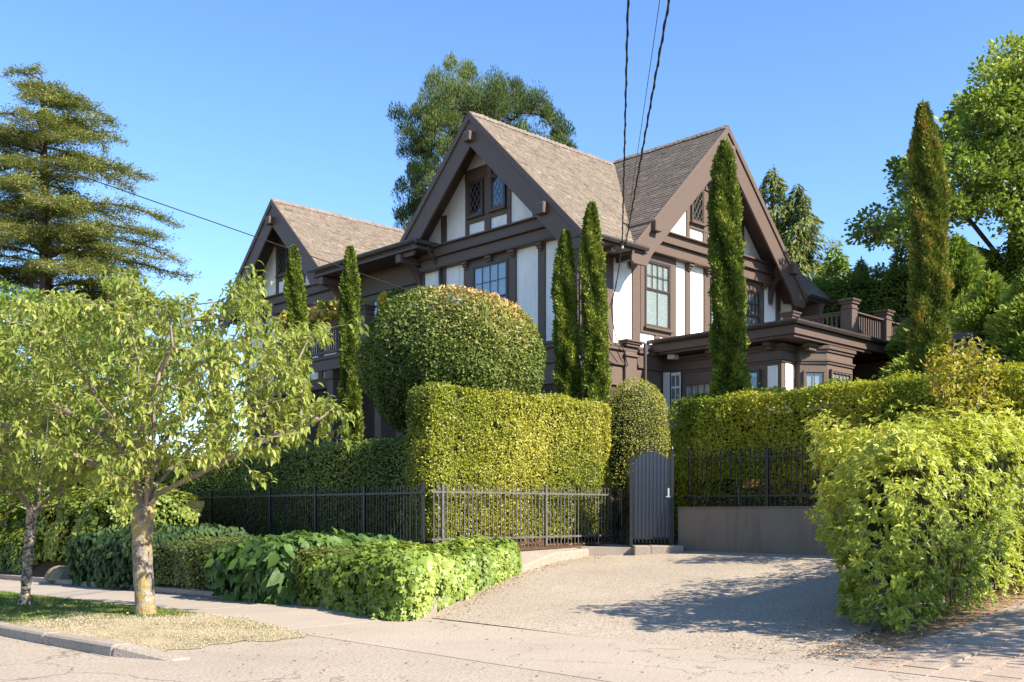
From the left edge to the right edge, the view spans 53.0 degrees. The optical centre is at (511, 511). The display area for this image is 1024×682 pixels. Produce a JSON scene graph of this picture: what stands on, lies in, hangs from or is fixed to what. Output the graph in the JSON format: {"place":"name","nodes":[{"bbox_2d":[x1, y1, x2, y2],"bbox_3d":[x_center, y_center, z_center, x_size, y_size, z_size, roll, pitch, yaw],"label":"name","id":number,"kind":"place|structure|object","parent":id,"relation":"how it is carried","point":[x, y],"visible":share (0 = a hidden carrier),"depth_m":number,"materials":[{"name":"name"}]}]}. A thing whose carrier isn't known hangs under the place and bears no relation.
{"place":"outdoors","nodes":[
{"label":"outdoors","id":0,"kind":"place"},
{"bbox_2d":[0,636,204,681],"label":"road","id":1,"kind":"structure","parent":0,"point":[30,659],"depth_m":10.58,"materials":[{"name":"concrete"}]},
{"bbox_2d":[0,622,189,660],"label":"kerb","id":2,"kind":"structure","parent":1,"relation":"on","point":[87,644],"depth_m":11.90,"materials":[{"name":"concrete"}]},
{"bbox_2d":[0,590,307,650],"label":"verge","id":3,"kind":"structure","parent":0,"point":[137,628],"depth_m":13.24,"materials":[{"name":"plant"}]},
{"bbox_2d":[0,376,103,605],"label":"street tree","id":4,"kind":"object","parent":3,"relation":"on","point":[33,510],"visible":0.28,"depth_m":17.12,"materials":[{"name":"green plant"}]},
{"bbox_2d":[0,260,368,615],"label":"street tree","id":5,"kind":"object","parent":3,"relation":"on","point":[65,453],"visible":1,"depth_m":14.24,"materials":[{"name":"green plant"}]},
{"bbox_2d":[0,579,387,636],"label":"sidewalk","id":6,"kind":"structure","parent":0,"point":[293,616],"depth_m":16.88,"materials":[{"name":"concrete"}]},
{"bbox_2d":[0,541,1023,681],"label":"fallen leaves","id":7,"kind":"object","parent":6,"relation":"on","point":[921,631],"visible":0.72,"depth_m":12.64,"materials":[{"name":"brown plant"}]},
{"bbox_2d":[0,454,678,597],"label":"garden ground","id":8,"kind":"structure","parent":0,"point":[42,568],"depth_m":25.00,"materials":[{"name":"brown soil"}]},
{"bbox_2d":[0,526,43,573],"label":"ground shrub","id":9,"kind":"object","parent":8,"relation":"on","point":[11,546],"visible":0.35,"depth_m":28.16,"materials":[{"name":"green plant"}]},
{"bbox_2d":[44,565,69,582],"bbox_3d":[-11.035,1.542,25.233,0.834,0.457,0.932,0,0,13],"label":"boulder","id":10,"kind":"object","parent":8,"relation":"on","point":[53,574],"visible":0.61,"depth_m":24.91,"materials":[{"name":"grey stone"}]},
{"bbox_2d":[0,278,120,445],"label":"garden tree","id":11,"kind":"object","parent":8,"relation":"on","point":[3,296],"visible":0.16,"depth_m":44.36,"materials":[{"name":"green plant"}]},
{"bbox_2d":[0,355,122,531],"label":"garden tree","id":12,"kind":"object","parent":8,"relation":"on","point":[16,512],"visible":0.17,"depth_m":29.53,"materials":[{"name":"green plant"}]},
{"bbox_2d":[0,449,144,528],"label":"garden shrub","id":13,"kind":"object","parent":8,"relation":"on","point":[8,522],"visible":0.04,"depth_m":35.08,"materials":[{"name":"green plant"}]},
{"bbox_2d":[0,61,200,456],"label":"cedar tree","id":14,"kind":"object","parent":8,"relation":"on","point":[47,231],"visible":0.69,"depth_m":56.50,"materials":[{"name":"green plant"}]},
{"bbox_2d":[19,331,199,457],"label":"garden tree","id":15,"kind":"object","parent":8,"relation":"on","point":[126,385],"visible":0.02,"depth_m":51.80,"materials":[{"name":"green plant"}]},
{"bbox_2d":[34,481,203,561],"bbox_3d":[-10.291,0.295,27.048,3.527,2.138,5.476,0,0,-44],"label":"ground shrub","id":16,"kind":"object","parent":8,"relation":"on","point":[59,529],"visible":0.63,"depth_m":26.08,"materials":[{"name":"green plant"}]},
{"bbox_2d":[65,522,255,590],"bbox_3d":[-7.998,1.010,23.568,3.174,1.626,4.870,0,0,-44],"label":"dark vine","id":17,"kind":"object","parent":8,"relation":"on","point":[102,557],"visible":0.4,"depth_m":22.56,"materials":[{"name":"green plant"}]},
{"bbox_2d":[153,535,247,589],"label":"ground shrub","id":18,"kind":"object","parent":8,"relation":"on","point":[186,559],"visible":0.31,"depth_m":20.28,"materials":[{"name":"green plant"}]},
{"bbox_2d":[208,337,232,451],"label":"column cypress","id":19,"kind":"object","parent":8,"relation":"on","point":[224,385],"depth_m":35.36,"materials":[{"name":"green plant"}]},
{"bbox_2d":[118,432,422,538],"bbox_3d":[-7.432,-0.580,27.953,1.855,2.500,17.177,0,0,-44],"label":"clipped hedge","id":20,"kind":"object","parent":8,"relation":"on","point":[330,465],"visible":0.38,"depth_m":24.10,"materials":[{"name":"green plant"}]},
{"bbox_2d":[282,244,311,453],"bbox_3d":[-6.361,-3.877,30.389,0.916,8.154,0.875,0,0,-44],"label":"column cypress","id":21,"kind":"object","parent":8,"relation":"on","point":[295,295],"depth_m":30.21,"materials":[{"name":"green plant"}]},
{"bbox_2d":[172,484,424,543],"bbox_3d":[-7.373,0.136,26.621,0.072,1.408,16.050,0,0,-44],"label":"iron fence","id":22,"kind":"object","parent":8,"relation":"on","point":[364,492],"visible":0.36,"depth_m":23.68,"materials":[{"name":"black metal"}]},
{"bbox_2d":[336,245,365,447],"bbox_3d":[-4.710,-3.818,29.976,0.900,8.035,0.845,0,0,-44],"label":"column cypress","id":23,"kind":"object","parent":8,"relation":"on","point":[348,388],"depth_m":29.78,"materials":[{"name":"green plant"}]},
{"bbox_2d":[355,284,548,436],"bbox_3d":[-1.406,-2.572,24.059,4.439,5.352,4.437,0,0,-44],"label":"round topiary","id":24,"kind":"object","parent":8,"relation":"on","point":[471,345],"visible":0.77,"depth_m":22.50,"materials":[{"name":"green plant"}]},
{"bbox_2d":[385,52,577,228],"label":"pine tree","id":25,"kind":"object","parent":8,"relation":"on","point":[439,108],"visible":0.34,"depth_m":50.30,"materials":[{"name":"green plant"}]},
{"bbox_2d":[400,375,616,542],"bbox_3d":[0.164,-1.117,23.329,6.172,3.563,1.260,0,0,-44],"label":"clipped hedge","id":26,"kind":"object","parent":8,"relation":"on","point":[482,438],"visible":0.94,"depth_m":22.60,"materials":[{"name":"green plant"}]},
{"bbox_2d":[218,111,911,457],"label":"tudor house","id":27,"kind":"structure","parent":8,"relation":"on","point":[501,207],"depth_m":32.99,"materials":[{"name":"white paint"}]},
{"bbox_2d":[0,147,543,337],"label":"phone wire","id":28,"kind":"object","parent":27,"relation":"attached to","point":[197,216],"visible":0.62,"depth_m":22.83,"materials":[{"name":"black rubber"}]},
{"bbox_2d":[275,246,287,277],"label":"window","id":29,"kind":"structure","parent":27,"relation":"in","point":[282,254],"depth_m":41.50,"materials":[{"name":"glass"}]},
{"bbox_2d":[281,325,288,362],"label":"window","id":30,"kind":"structure","parent":27,"relation":"in","point":[284,325],"depth_m":41.40,"materials":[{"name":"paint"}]},
{"bbox_2d":[276,310,317,333],"bbox_3d":[-7.778,-6.997,37.690,1.629,0.993,1.668,0,0,-44],"label":"rail planter","id":31,"kind":"object","parent":27,"relation":"on","point":[283,317],"visible":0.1,"depth_m":37.47,"materials":[{"name":"green plant"}]},
{"bbox_2d":[307,296,375,326],"bbox_3d":[-5.978,-6.985,35.979,2.077,0.970,2.441,0,0,-44],"label":"rail planter","id":32,"kind":"object","parent":27,"relation":"on","point":[327,309],"visible":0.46,"depth_m":35.79,"materials":[{"name":"green plant"}]},
{"bbox_2d":[372,299,379,318],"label":"window","id":33,"kind":"structure","parent":27,"relation":"in","point":[374,302],"depth_m":37.41,"materials":[{"name":"glass"}]},
{"bbox_2d":[376,290,390,309],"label":"pot plant","id":34,"kind":"object","parent":27,"relation":"on","point":[382,297],"visible":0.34,"depth_m":34.37,"materials":[{"name":"green plant"}]},
{"bbox_2d":[387,287,408,303],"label":"pot plant","id":35,"kind":"object","parent":27,"relation":"on","point":[395,291],"visible":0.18,"depth_m":33.95,"materials":[{"name":"green plant"}]},
{"bbox_2d":[396,428,407,437],"bbox_3d":[-3.771,-2.900,36.711,0.050,2.200,1.200,0,0,-44],"label":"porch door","id":36,"kind":"structure","parent":27,"relation":"in","point":[397,434],"depth_m":37.00,"materials":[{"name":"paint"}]},
{"bbox_2d":[465,178,484,219],"bbox_3d":[-1.181,-10.085,33.092,0.180,1.190,0.810,0,0,-44],"label":"window","id":37,"kind":"structure","parent":27,"relation":"in","point":[475,188],"depth_m":33.14,"materials":[{"name":"glass"}]},
{"bbox_2d":[472,258,507,314],"bbox_3d":[-0.688,-6.785,32.637,0.092,2.270,1.640,0,0,-44],"label":"window","id":38,"kind":"structure","parent":27,"relation":"in","point":[491,277],"depth_m":32.57,"materials":[{"name":"glass"}]},
{"bbox_2d":[487,173,506,212],"bbox_3d":[-0.456,-10.085,32.349,0.180,1.190,0.810,0,0,-44],"label":"window","id":39,"kind":"structure","parent":27,"relation":"in","point":[498,189],"depth_m":32.42,"materials":[{"name":"glass"}]},
{"bbox_2d":[609,248,621,362],"bbox_3d":[2.927,-6.156,30.360,0.562,3.333,1.053,0,0,-2],"label":"drop cable","id":40,"kind":"object","parent":27,"relation":"hanging from","point":[614,292],"visible":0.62,"depth_m":30.07,"materials":[{"name":"black rubber"}]},
{"bbox_2d":[611,251,627,365],"bbox_3d":[3.173,-6.134,30.595,0.427,3.382,1.456,0,0,13],"label":"drop cable","id":41,"kind":"object","parent":27,"relation":"hanging from","point":[613,322],"visible":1,"depth_m":30.72,"materials":[{"name":"black rubber"}]},
{"bbox_2d":[621,0,629,242],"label":"service cable","id":42,"kind":"object","parent":27,"relation":"attached to","point":[627,30],"visible":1,"depth_m":19.78,"materials":[{"name":"black rubber"}]},
{"bbox_2d":[625,0,659,236],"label":"service cable","id":43,"kind":"object","parent":27,"relation":"attached to","point":[644,106],"visible":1,"depth_m":19.92,"materials":[{"name":"black rubber"}]},
{"bbox_2d":[625,0,669,243],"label":"service cable","id":44,"kind":"object","parent":27,"relation":"attached to","point":[659,50],"visible":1,"depth_m":19.89,"materials":[{"name":"black rubber"}]},
{"bbox_2d":[644,259,673,333],"bbox_3d":[4.627,-6.825,32.483,1.420,2.190,0.170,0,0,-44],"label":"window","id":45,"kind":"structure","parent":27,"relation":"in","point":[657,274],"depth_m":32.51,"materials":[{"name":"glass"}]},
{"bbox_2d":[671,372,680,428],"bbox_3d":[5.154,-3.490,32.263,0.050,1.780,0.340,0,0,-44],"label":"glazed door","id":46,"kind":"structure","parent":27,"relation":"in","point":[675,377],"depth_m":32.24,"materials":[{"name":"white paint"}]},
{"bbox_2d":[683,380,710,424],"bbox_3d":[5.734,-3.350,31.722,0.170,1.340,1.220,0,0,-44],"label":"window","id":47,"kind":"structure","parent":27,"relation":"in","point":[691,388],"depth_m":31.84,"materials":[{"name":"brown"}]},
{"bbox_2d":[690,191,706,226],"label":"window","id":48,"kind":"structure","parent":27,"relation":"in","point":[697,207],"depth_m":34.04,"materials":[{"name":"glass"}]},
{"bbox_2d":[710,278,713,323],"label":"window","id":49,"kind":"structure","parent":27,"relation":"in","point":[711,319],"depth_m":34.48,"materials":[{"name":"paint"}]},
{"bbox_2d":[745,288,760,324],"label":"window","id":50,"kind":"structure","parent":27,"relation":"in","point":[753,315],"depth_m":36.37,"materials":[{"name":"glass"}]},
{"bbox_2d":[747,369,760,414],"bbox_3d":[6.993,-3.475,30.474,0.092,1.450,0.850,0,0,-44],"label":"window","id":51,"kind":"structure","parent":27,"relation":"in","point":[755,374],"depth_m":30.30,"materials":[{"name":"glass"}]},
{"bbox_2d":[803,370,825,410],"bbox_3d":[8.857,-3.425,30.085,0.640,1.450,0.088,0,0,0],"label":"window","id":52,"kind":"structure","parent":27,"relation":"in","point":[809,376],"depth_m":30.06,"materials":[{"name":"brown"}]},
{"bbox_2d":[829,369,852,408],"bbox_3d":[9.804,-3.450,30.586,1.240,1.500,0.092,0,0,-44],"label":"window","id":53,"kind":"structure","parent":27,"relation":"in","point":[833,373],"depth_m":30.51,"materials":[{"name":"brown"}]},
{"bbox_2d":[550,229,582,402],"bbox_3d":[1.489,-3.673,27.281,0.991,7.746,0.912,0,0,-44],"label":"column cypress","id":54,"kind":"object","parent":8,"relation":"on","point":[567,372],"depth_m":27.08,"materials":[{"name":"green plant"}]},
{"bbox_2d":[577,200,612,468],"bbox_3d":[2.181,-3.901,26.997,0.952,8.601,0.943,0,0,-44],"label":"column cypress","id":55,"kind":"object","parent":8,"relation":"on","point":[595,379],"depth_m":26.79,"materials":[{"name":"green plant"}]},
{"bbox_2d":[606,377,670,537],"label":"round topped topiary","id":56,"kind":"object","parent":8,"relation":"on","point":[638,420],"visible":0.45,"depth_m":26.52,"materials":[{"name":"green plant"}]},
{"bbox_2d":[624,452,710,541],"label":"garden shrub","id":57,"kind":"object","parent":8,"relation":"on","point":[676,517],"visible":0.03,"depth_m":24.89,"materials":[{"name":"green plant"}]},
{"bbox_2d":[759,164,820,281],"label":"conifer tree","id":58,"kind":"object","parent":8,"relation":"on","point":[774,181],"visible":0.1,"depth_m":55.44,"materials":[{"name":"green plant"}]},
{"bbox_2d":[772,183,843,282],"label":"conifer tree","id":59,"kind":"object","parent":8,"relation":"on","point":[808,221],"visible":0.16,"depth_m":54.43,"materials":[{"name":"green plant"}]},
{"bbox_2d":[812,247,853,286],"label":"conifer tree","id":60,"kind":"object","parent":8,"relation":"on","point":[840,265],"visible":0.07,"depth_m":49.71,"materials":[{"name":"green plant"}]},
{"bbox_2d":[850,256,868,283],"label":"feathery conifer","id":61,"kind":"object","parent":8,"relation":"on","point":[860,263],"visible":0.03,"depth_m":40.89,"materials":[{"name":"green plant"}]},
{"bbox_2d":[882,242,909,277],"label":"feathery conifer","id":62,"kind":"object","parent":8,"relation":"on","point":[896,255],"visible":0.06,"depth_m":39.85,"materials":[{"name":"green plant"}]},
{"bbox_2d":[810,239,1023,340],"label":"tall far hedge","id":63,"kind":"object","parent":8,"relation":"on","point":[886,291],"visible":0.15,"depth_m":38.41,"materials":[{"name":"green plant"}]},
{"bbox_2d":[908,325,1016,450],"bbox_3d":[8.123,-2.129,18.621,1.833,2.415,2.132,0,0,31],"label":"golden shrub","id":64,"kind":"object","parent":8,"relation":"on","point":[949,369],"visible":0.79,"depth_m":18.38,"materials":[{"name":"yellow plant"}]},
{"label":"planter soil","id":65,"kind":"structure","parent":8,"relation":"on","visible":0},
{"bbox_2d":[204,527,401,604],"bbox_3d":[-3.694,1.035,18.959,3.343,1.520,2.989,0,0,-44],"label":"leaved plant","id":66,"kind":"object","parent":65,"relation":"on","point":[252,571],"visible":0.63,"depth_m":17.82,"materials":[{"name":"green plant"}]},
{"bbox_2d":[282,543,434,602],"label":"ground shrub","id":67,"kind":"object","parent":65,"relation":"on","point":[307,554],"visible":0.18,"depth_m":17.14,"materials":[{"name":"green plant"}]},
{"bbox_2d":[298,534,522,621],"bbox_3d":[-1.784,1.051,18.215,2.754,1.239,6.502,0,0,15],"label":"creeper","id":68,"kind":"object","parent":65,"relation":"on","point":[396,582],"visible":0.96,"depth_m":16.11,"materials":[{"name":"green plant"}]},
{"bbox_2d":[91,635,605,681],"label":"street mouth","id":69,"kind":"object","parent":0,"point":[351,661],"visible":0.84,"depth_m":10.72},
{"bbox_2d":[0,0,1023,464],"label":"sky","id":70,"kind":"structure","parent":0,"point":[234,107],"materials":[{"name":"blue"}]},
{"bbox_2d":[576,545,632,555],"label":"gate path","id":71,"kind":"structure","parent":0,"point":[607,550],"depth_m":23.26,"materials":[{"name":"concrete"}]},
{"bbox_2d":[292,618,972,681],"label":"driveway apron","id":72,"kind":"object","parent":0,"point":[603,659],"visible":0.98,"depth_m":11.44,"materials":[{"name":"concrete"}]},
{"bbox_2d":[621,539,677,544],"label":"garden path","id":73,"kind":"structure","parent":0,"point":[652,543],"depth_m":24.87,"materials":[{"name":"grey concrete"}]},
{"bbox_2d":[323,530,985,681],"bbox_3d":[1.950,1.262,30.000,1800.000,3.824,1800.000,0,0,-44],"label":"ground","id":74,"kind":"structure","parent":0,"point":[553,632],"depth_m":16.35,"materials":[{"name":"grey concrete"}]},
{"bbox_2d":[0,574,483,621],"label":"planter kerb","id":75,"kind":"structure","parent":74,"relation":"on","point":[208,593],"depth_m":20.24,"materials":[{"name":"concrete"}]},
{"bbox_2d":[677,506,867,554],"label":"retaining wall","id":76,"kind":"structure","parent":74,"relation":"on","point":[778,529],"depth_m":21.98,"materials":[{"name":"grey concrete"}]},
{"bbox_2d":[684,436,1017,507],"bbox_3d":[6.647,-0.705,20.619,0.072,1.430,7.800,0,0,-44],"label":"iron railing","id":77,"kind":"object","parent":76,"relation":"on","point":[766,457],"visible":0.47,"depth_m":22.08,"materials":[{"name":"black metal"}]},
{"bbox_2d":[855,582,1023,650],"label":"hedge bed","id":78,"kind":"object","parent":74,"relation":"on","point":[1001,605],"visible":0.25,"depth_m":12.77,"materials":[{"name":"brown soil"}]},
{"bbox_2d":[873,544,886,631],"bbox_3d":[4.488,1.000,12.524,0.120,1.200,0.120,0,0,-44],"label":"fence end post","id":79,"kind":"object","parent":78,"relation":"on","point":[877,624],"visible":0.36,"depth_m":12.48,"materials":[{"name":"black metal"}]},
{"bbox_2d":[802,391,1023,635],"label":"shrub hedge","id":80,"kind":"object","parent":78,"relation":"on","point":[947,522],"visible":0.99,"depth_m":13.01,"materials":[{"name":"green plant"}]},
{"bbox_2d":[885,487,1023,627],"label":"iron fence","id":81,"kind":"object","parent":78,"relation":"on","point":[911,610],"visible":0.16,"depth_m":13.94,"materials":[{"name":"black metal"}]},
{"bbox_2d":[429,550,1021,667],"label":"driveway","id":82,"kind":"structure","parent":0,"point":[700,600],"depth_m":15.62,"materials":[{"name":"concrete"}]},
{"bbox_2d":[516,544,623,572],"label":"kerb wall","id":83,"kind":"structure","parent":82,"relation":"on","point":[532,559],"depth_m":22.29,"materials":[{"name":"concrete"}]},
{"bbox_2d":[518,543,609,550],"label":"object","id":84,"kind":"object","parent":83,"relation":"on","point":[523,548],"visible":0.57,"depth_m":23.11,"materials":[{"name":"brown soil"}]},
{"bbox_2d":[431,483,612,546],"bbox_3d":[0.398,0.146,22.773,5.660,1.468,0.072,0,0,-44],"label":"iron fence","id":85,"kind":"object","parent":84,"relation":"on","point":[545,494],"visible":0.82,"depth_m":22.64,"materials":[{"name":"grey metal"}]},
{"bbox_2d":[613,488,628,544],"bbox_3d":[2.566,0.100,24.072,0.028,1.300,1.232,0,0,-12],"label":"iron fence","id":86,"kind":"object","parent":83,"relation":"on","point":[619,530],"visible":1,"depth_m":24.06,"materials":[{"name":"black metal"}]},
{"bbox_2d":[632,545,683,554],"bbox_3d":[3.273,0.975,23.119,1.100,0.450,0.600,0,0,0],"label":"granite step","id":87,"kind":"object","parent":82,"relation":"on","point":[648,549],"visible":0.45,"depth_m":22.84,"materials":[{"name":"stone"}]},
{"bbox_2d":[629,445,673,546],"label":"garden gate","id":88,"kind":"structure","parent":87,"relation":"on","point":[651,495],"depth_m":23.30,"materials":[{"name":"grey metal"}]},
{"bbox_2d":[694,477,869,506],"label":"garden terrace","id":89,"kind":"structure","parent":0,"point":[762,502],"depth_m":22.94,"materials":[{"name":"green plant"}]},
{"bbox_2d":[706,137,753,498],"bbox_3d":[5.083,-3.946,24.081,1.132,9.693,1.090,0,0,-44],"label":"column cypress","id":90,"kind":"object","parent":89,"relation":"on","point":[725,252],"depth_m":23.84,"materials":[{"name":"green plant"}]},
{"bbox_2d":[667,356,1023,524],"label":"clipped hedge","id":91,"kind":"object","parent":89,"relation":"on","point":[762,429],"visible":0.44,"depth_m":22.22,"materials":[{"name":"green plant"}]},
{"bbox_2d":[859,232,987,406],"bbox_3d":[13.219,-4.675,31.013,5.459,7.550,5.670,0,0,-44],"label":"feathery conifer","id":92,"kind":"object","parent":89,"relation":"on","point":[966,263],"visible":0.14,"depth_m":30.58,"materials":[{"name":"green plant"}]},
{"bbox_2d":[903,98,954,402],"bbox_3d":[8.716,-4.075,21.458,1.108,9.150,1.072,0,0,-44],"label":"column cypress","id":93,"kind":"object","parent":89,"relation":"on","point":[928,290],"depth_m":21.27,"materials":[{"name":"green plant"}]},
{"bbox_2d":[841,29,1023,270],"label":"maple tree","id":94,"kind":"object","parent":89,"relation":"on","point":[994,161],"visible":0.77,"depth_m":33.51,"materials":[{"name":"green plant"}]},
{"bbox_2d":[946,331,1011,395],"bbox_3d":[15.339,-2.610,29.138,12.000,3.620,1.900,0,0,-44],"label":"car","id":95,"kind":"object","parent":89,"relation":"on","point":[966,336],"depth_m":25.18,"materials":[{"name":"brown paint"}]},
{"bbox_2d":[949,269,1020,390],"bbox_3d":[12.188,-3.589,26.536,4.082,5.378,4.220,0,0,-44],"label":"feathery conifer","id":96,"kind":"object","parent":89,"relation":"on","point":[984,294],"visible":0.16,"depth_m":26.25,"materials":[{"name":"green plant"}]},
{"bbox_2d":[962,267,1023,395],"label":"feathery conifer","id":97,"kind":"object","parent":89,"relation":"on","point":[1004,323],"visible":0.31,"depth_m":24.79,"materials":[{"name":"green plant"}]},
{"bbox_2d":[853,601,1023,681],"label":"lane","id":98,"kind":"structure","parent":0,"point":[998,656],"depth_m":10.90,"materials":[{"name":"grey concrete"}]}
]}

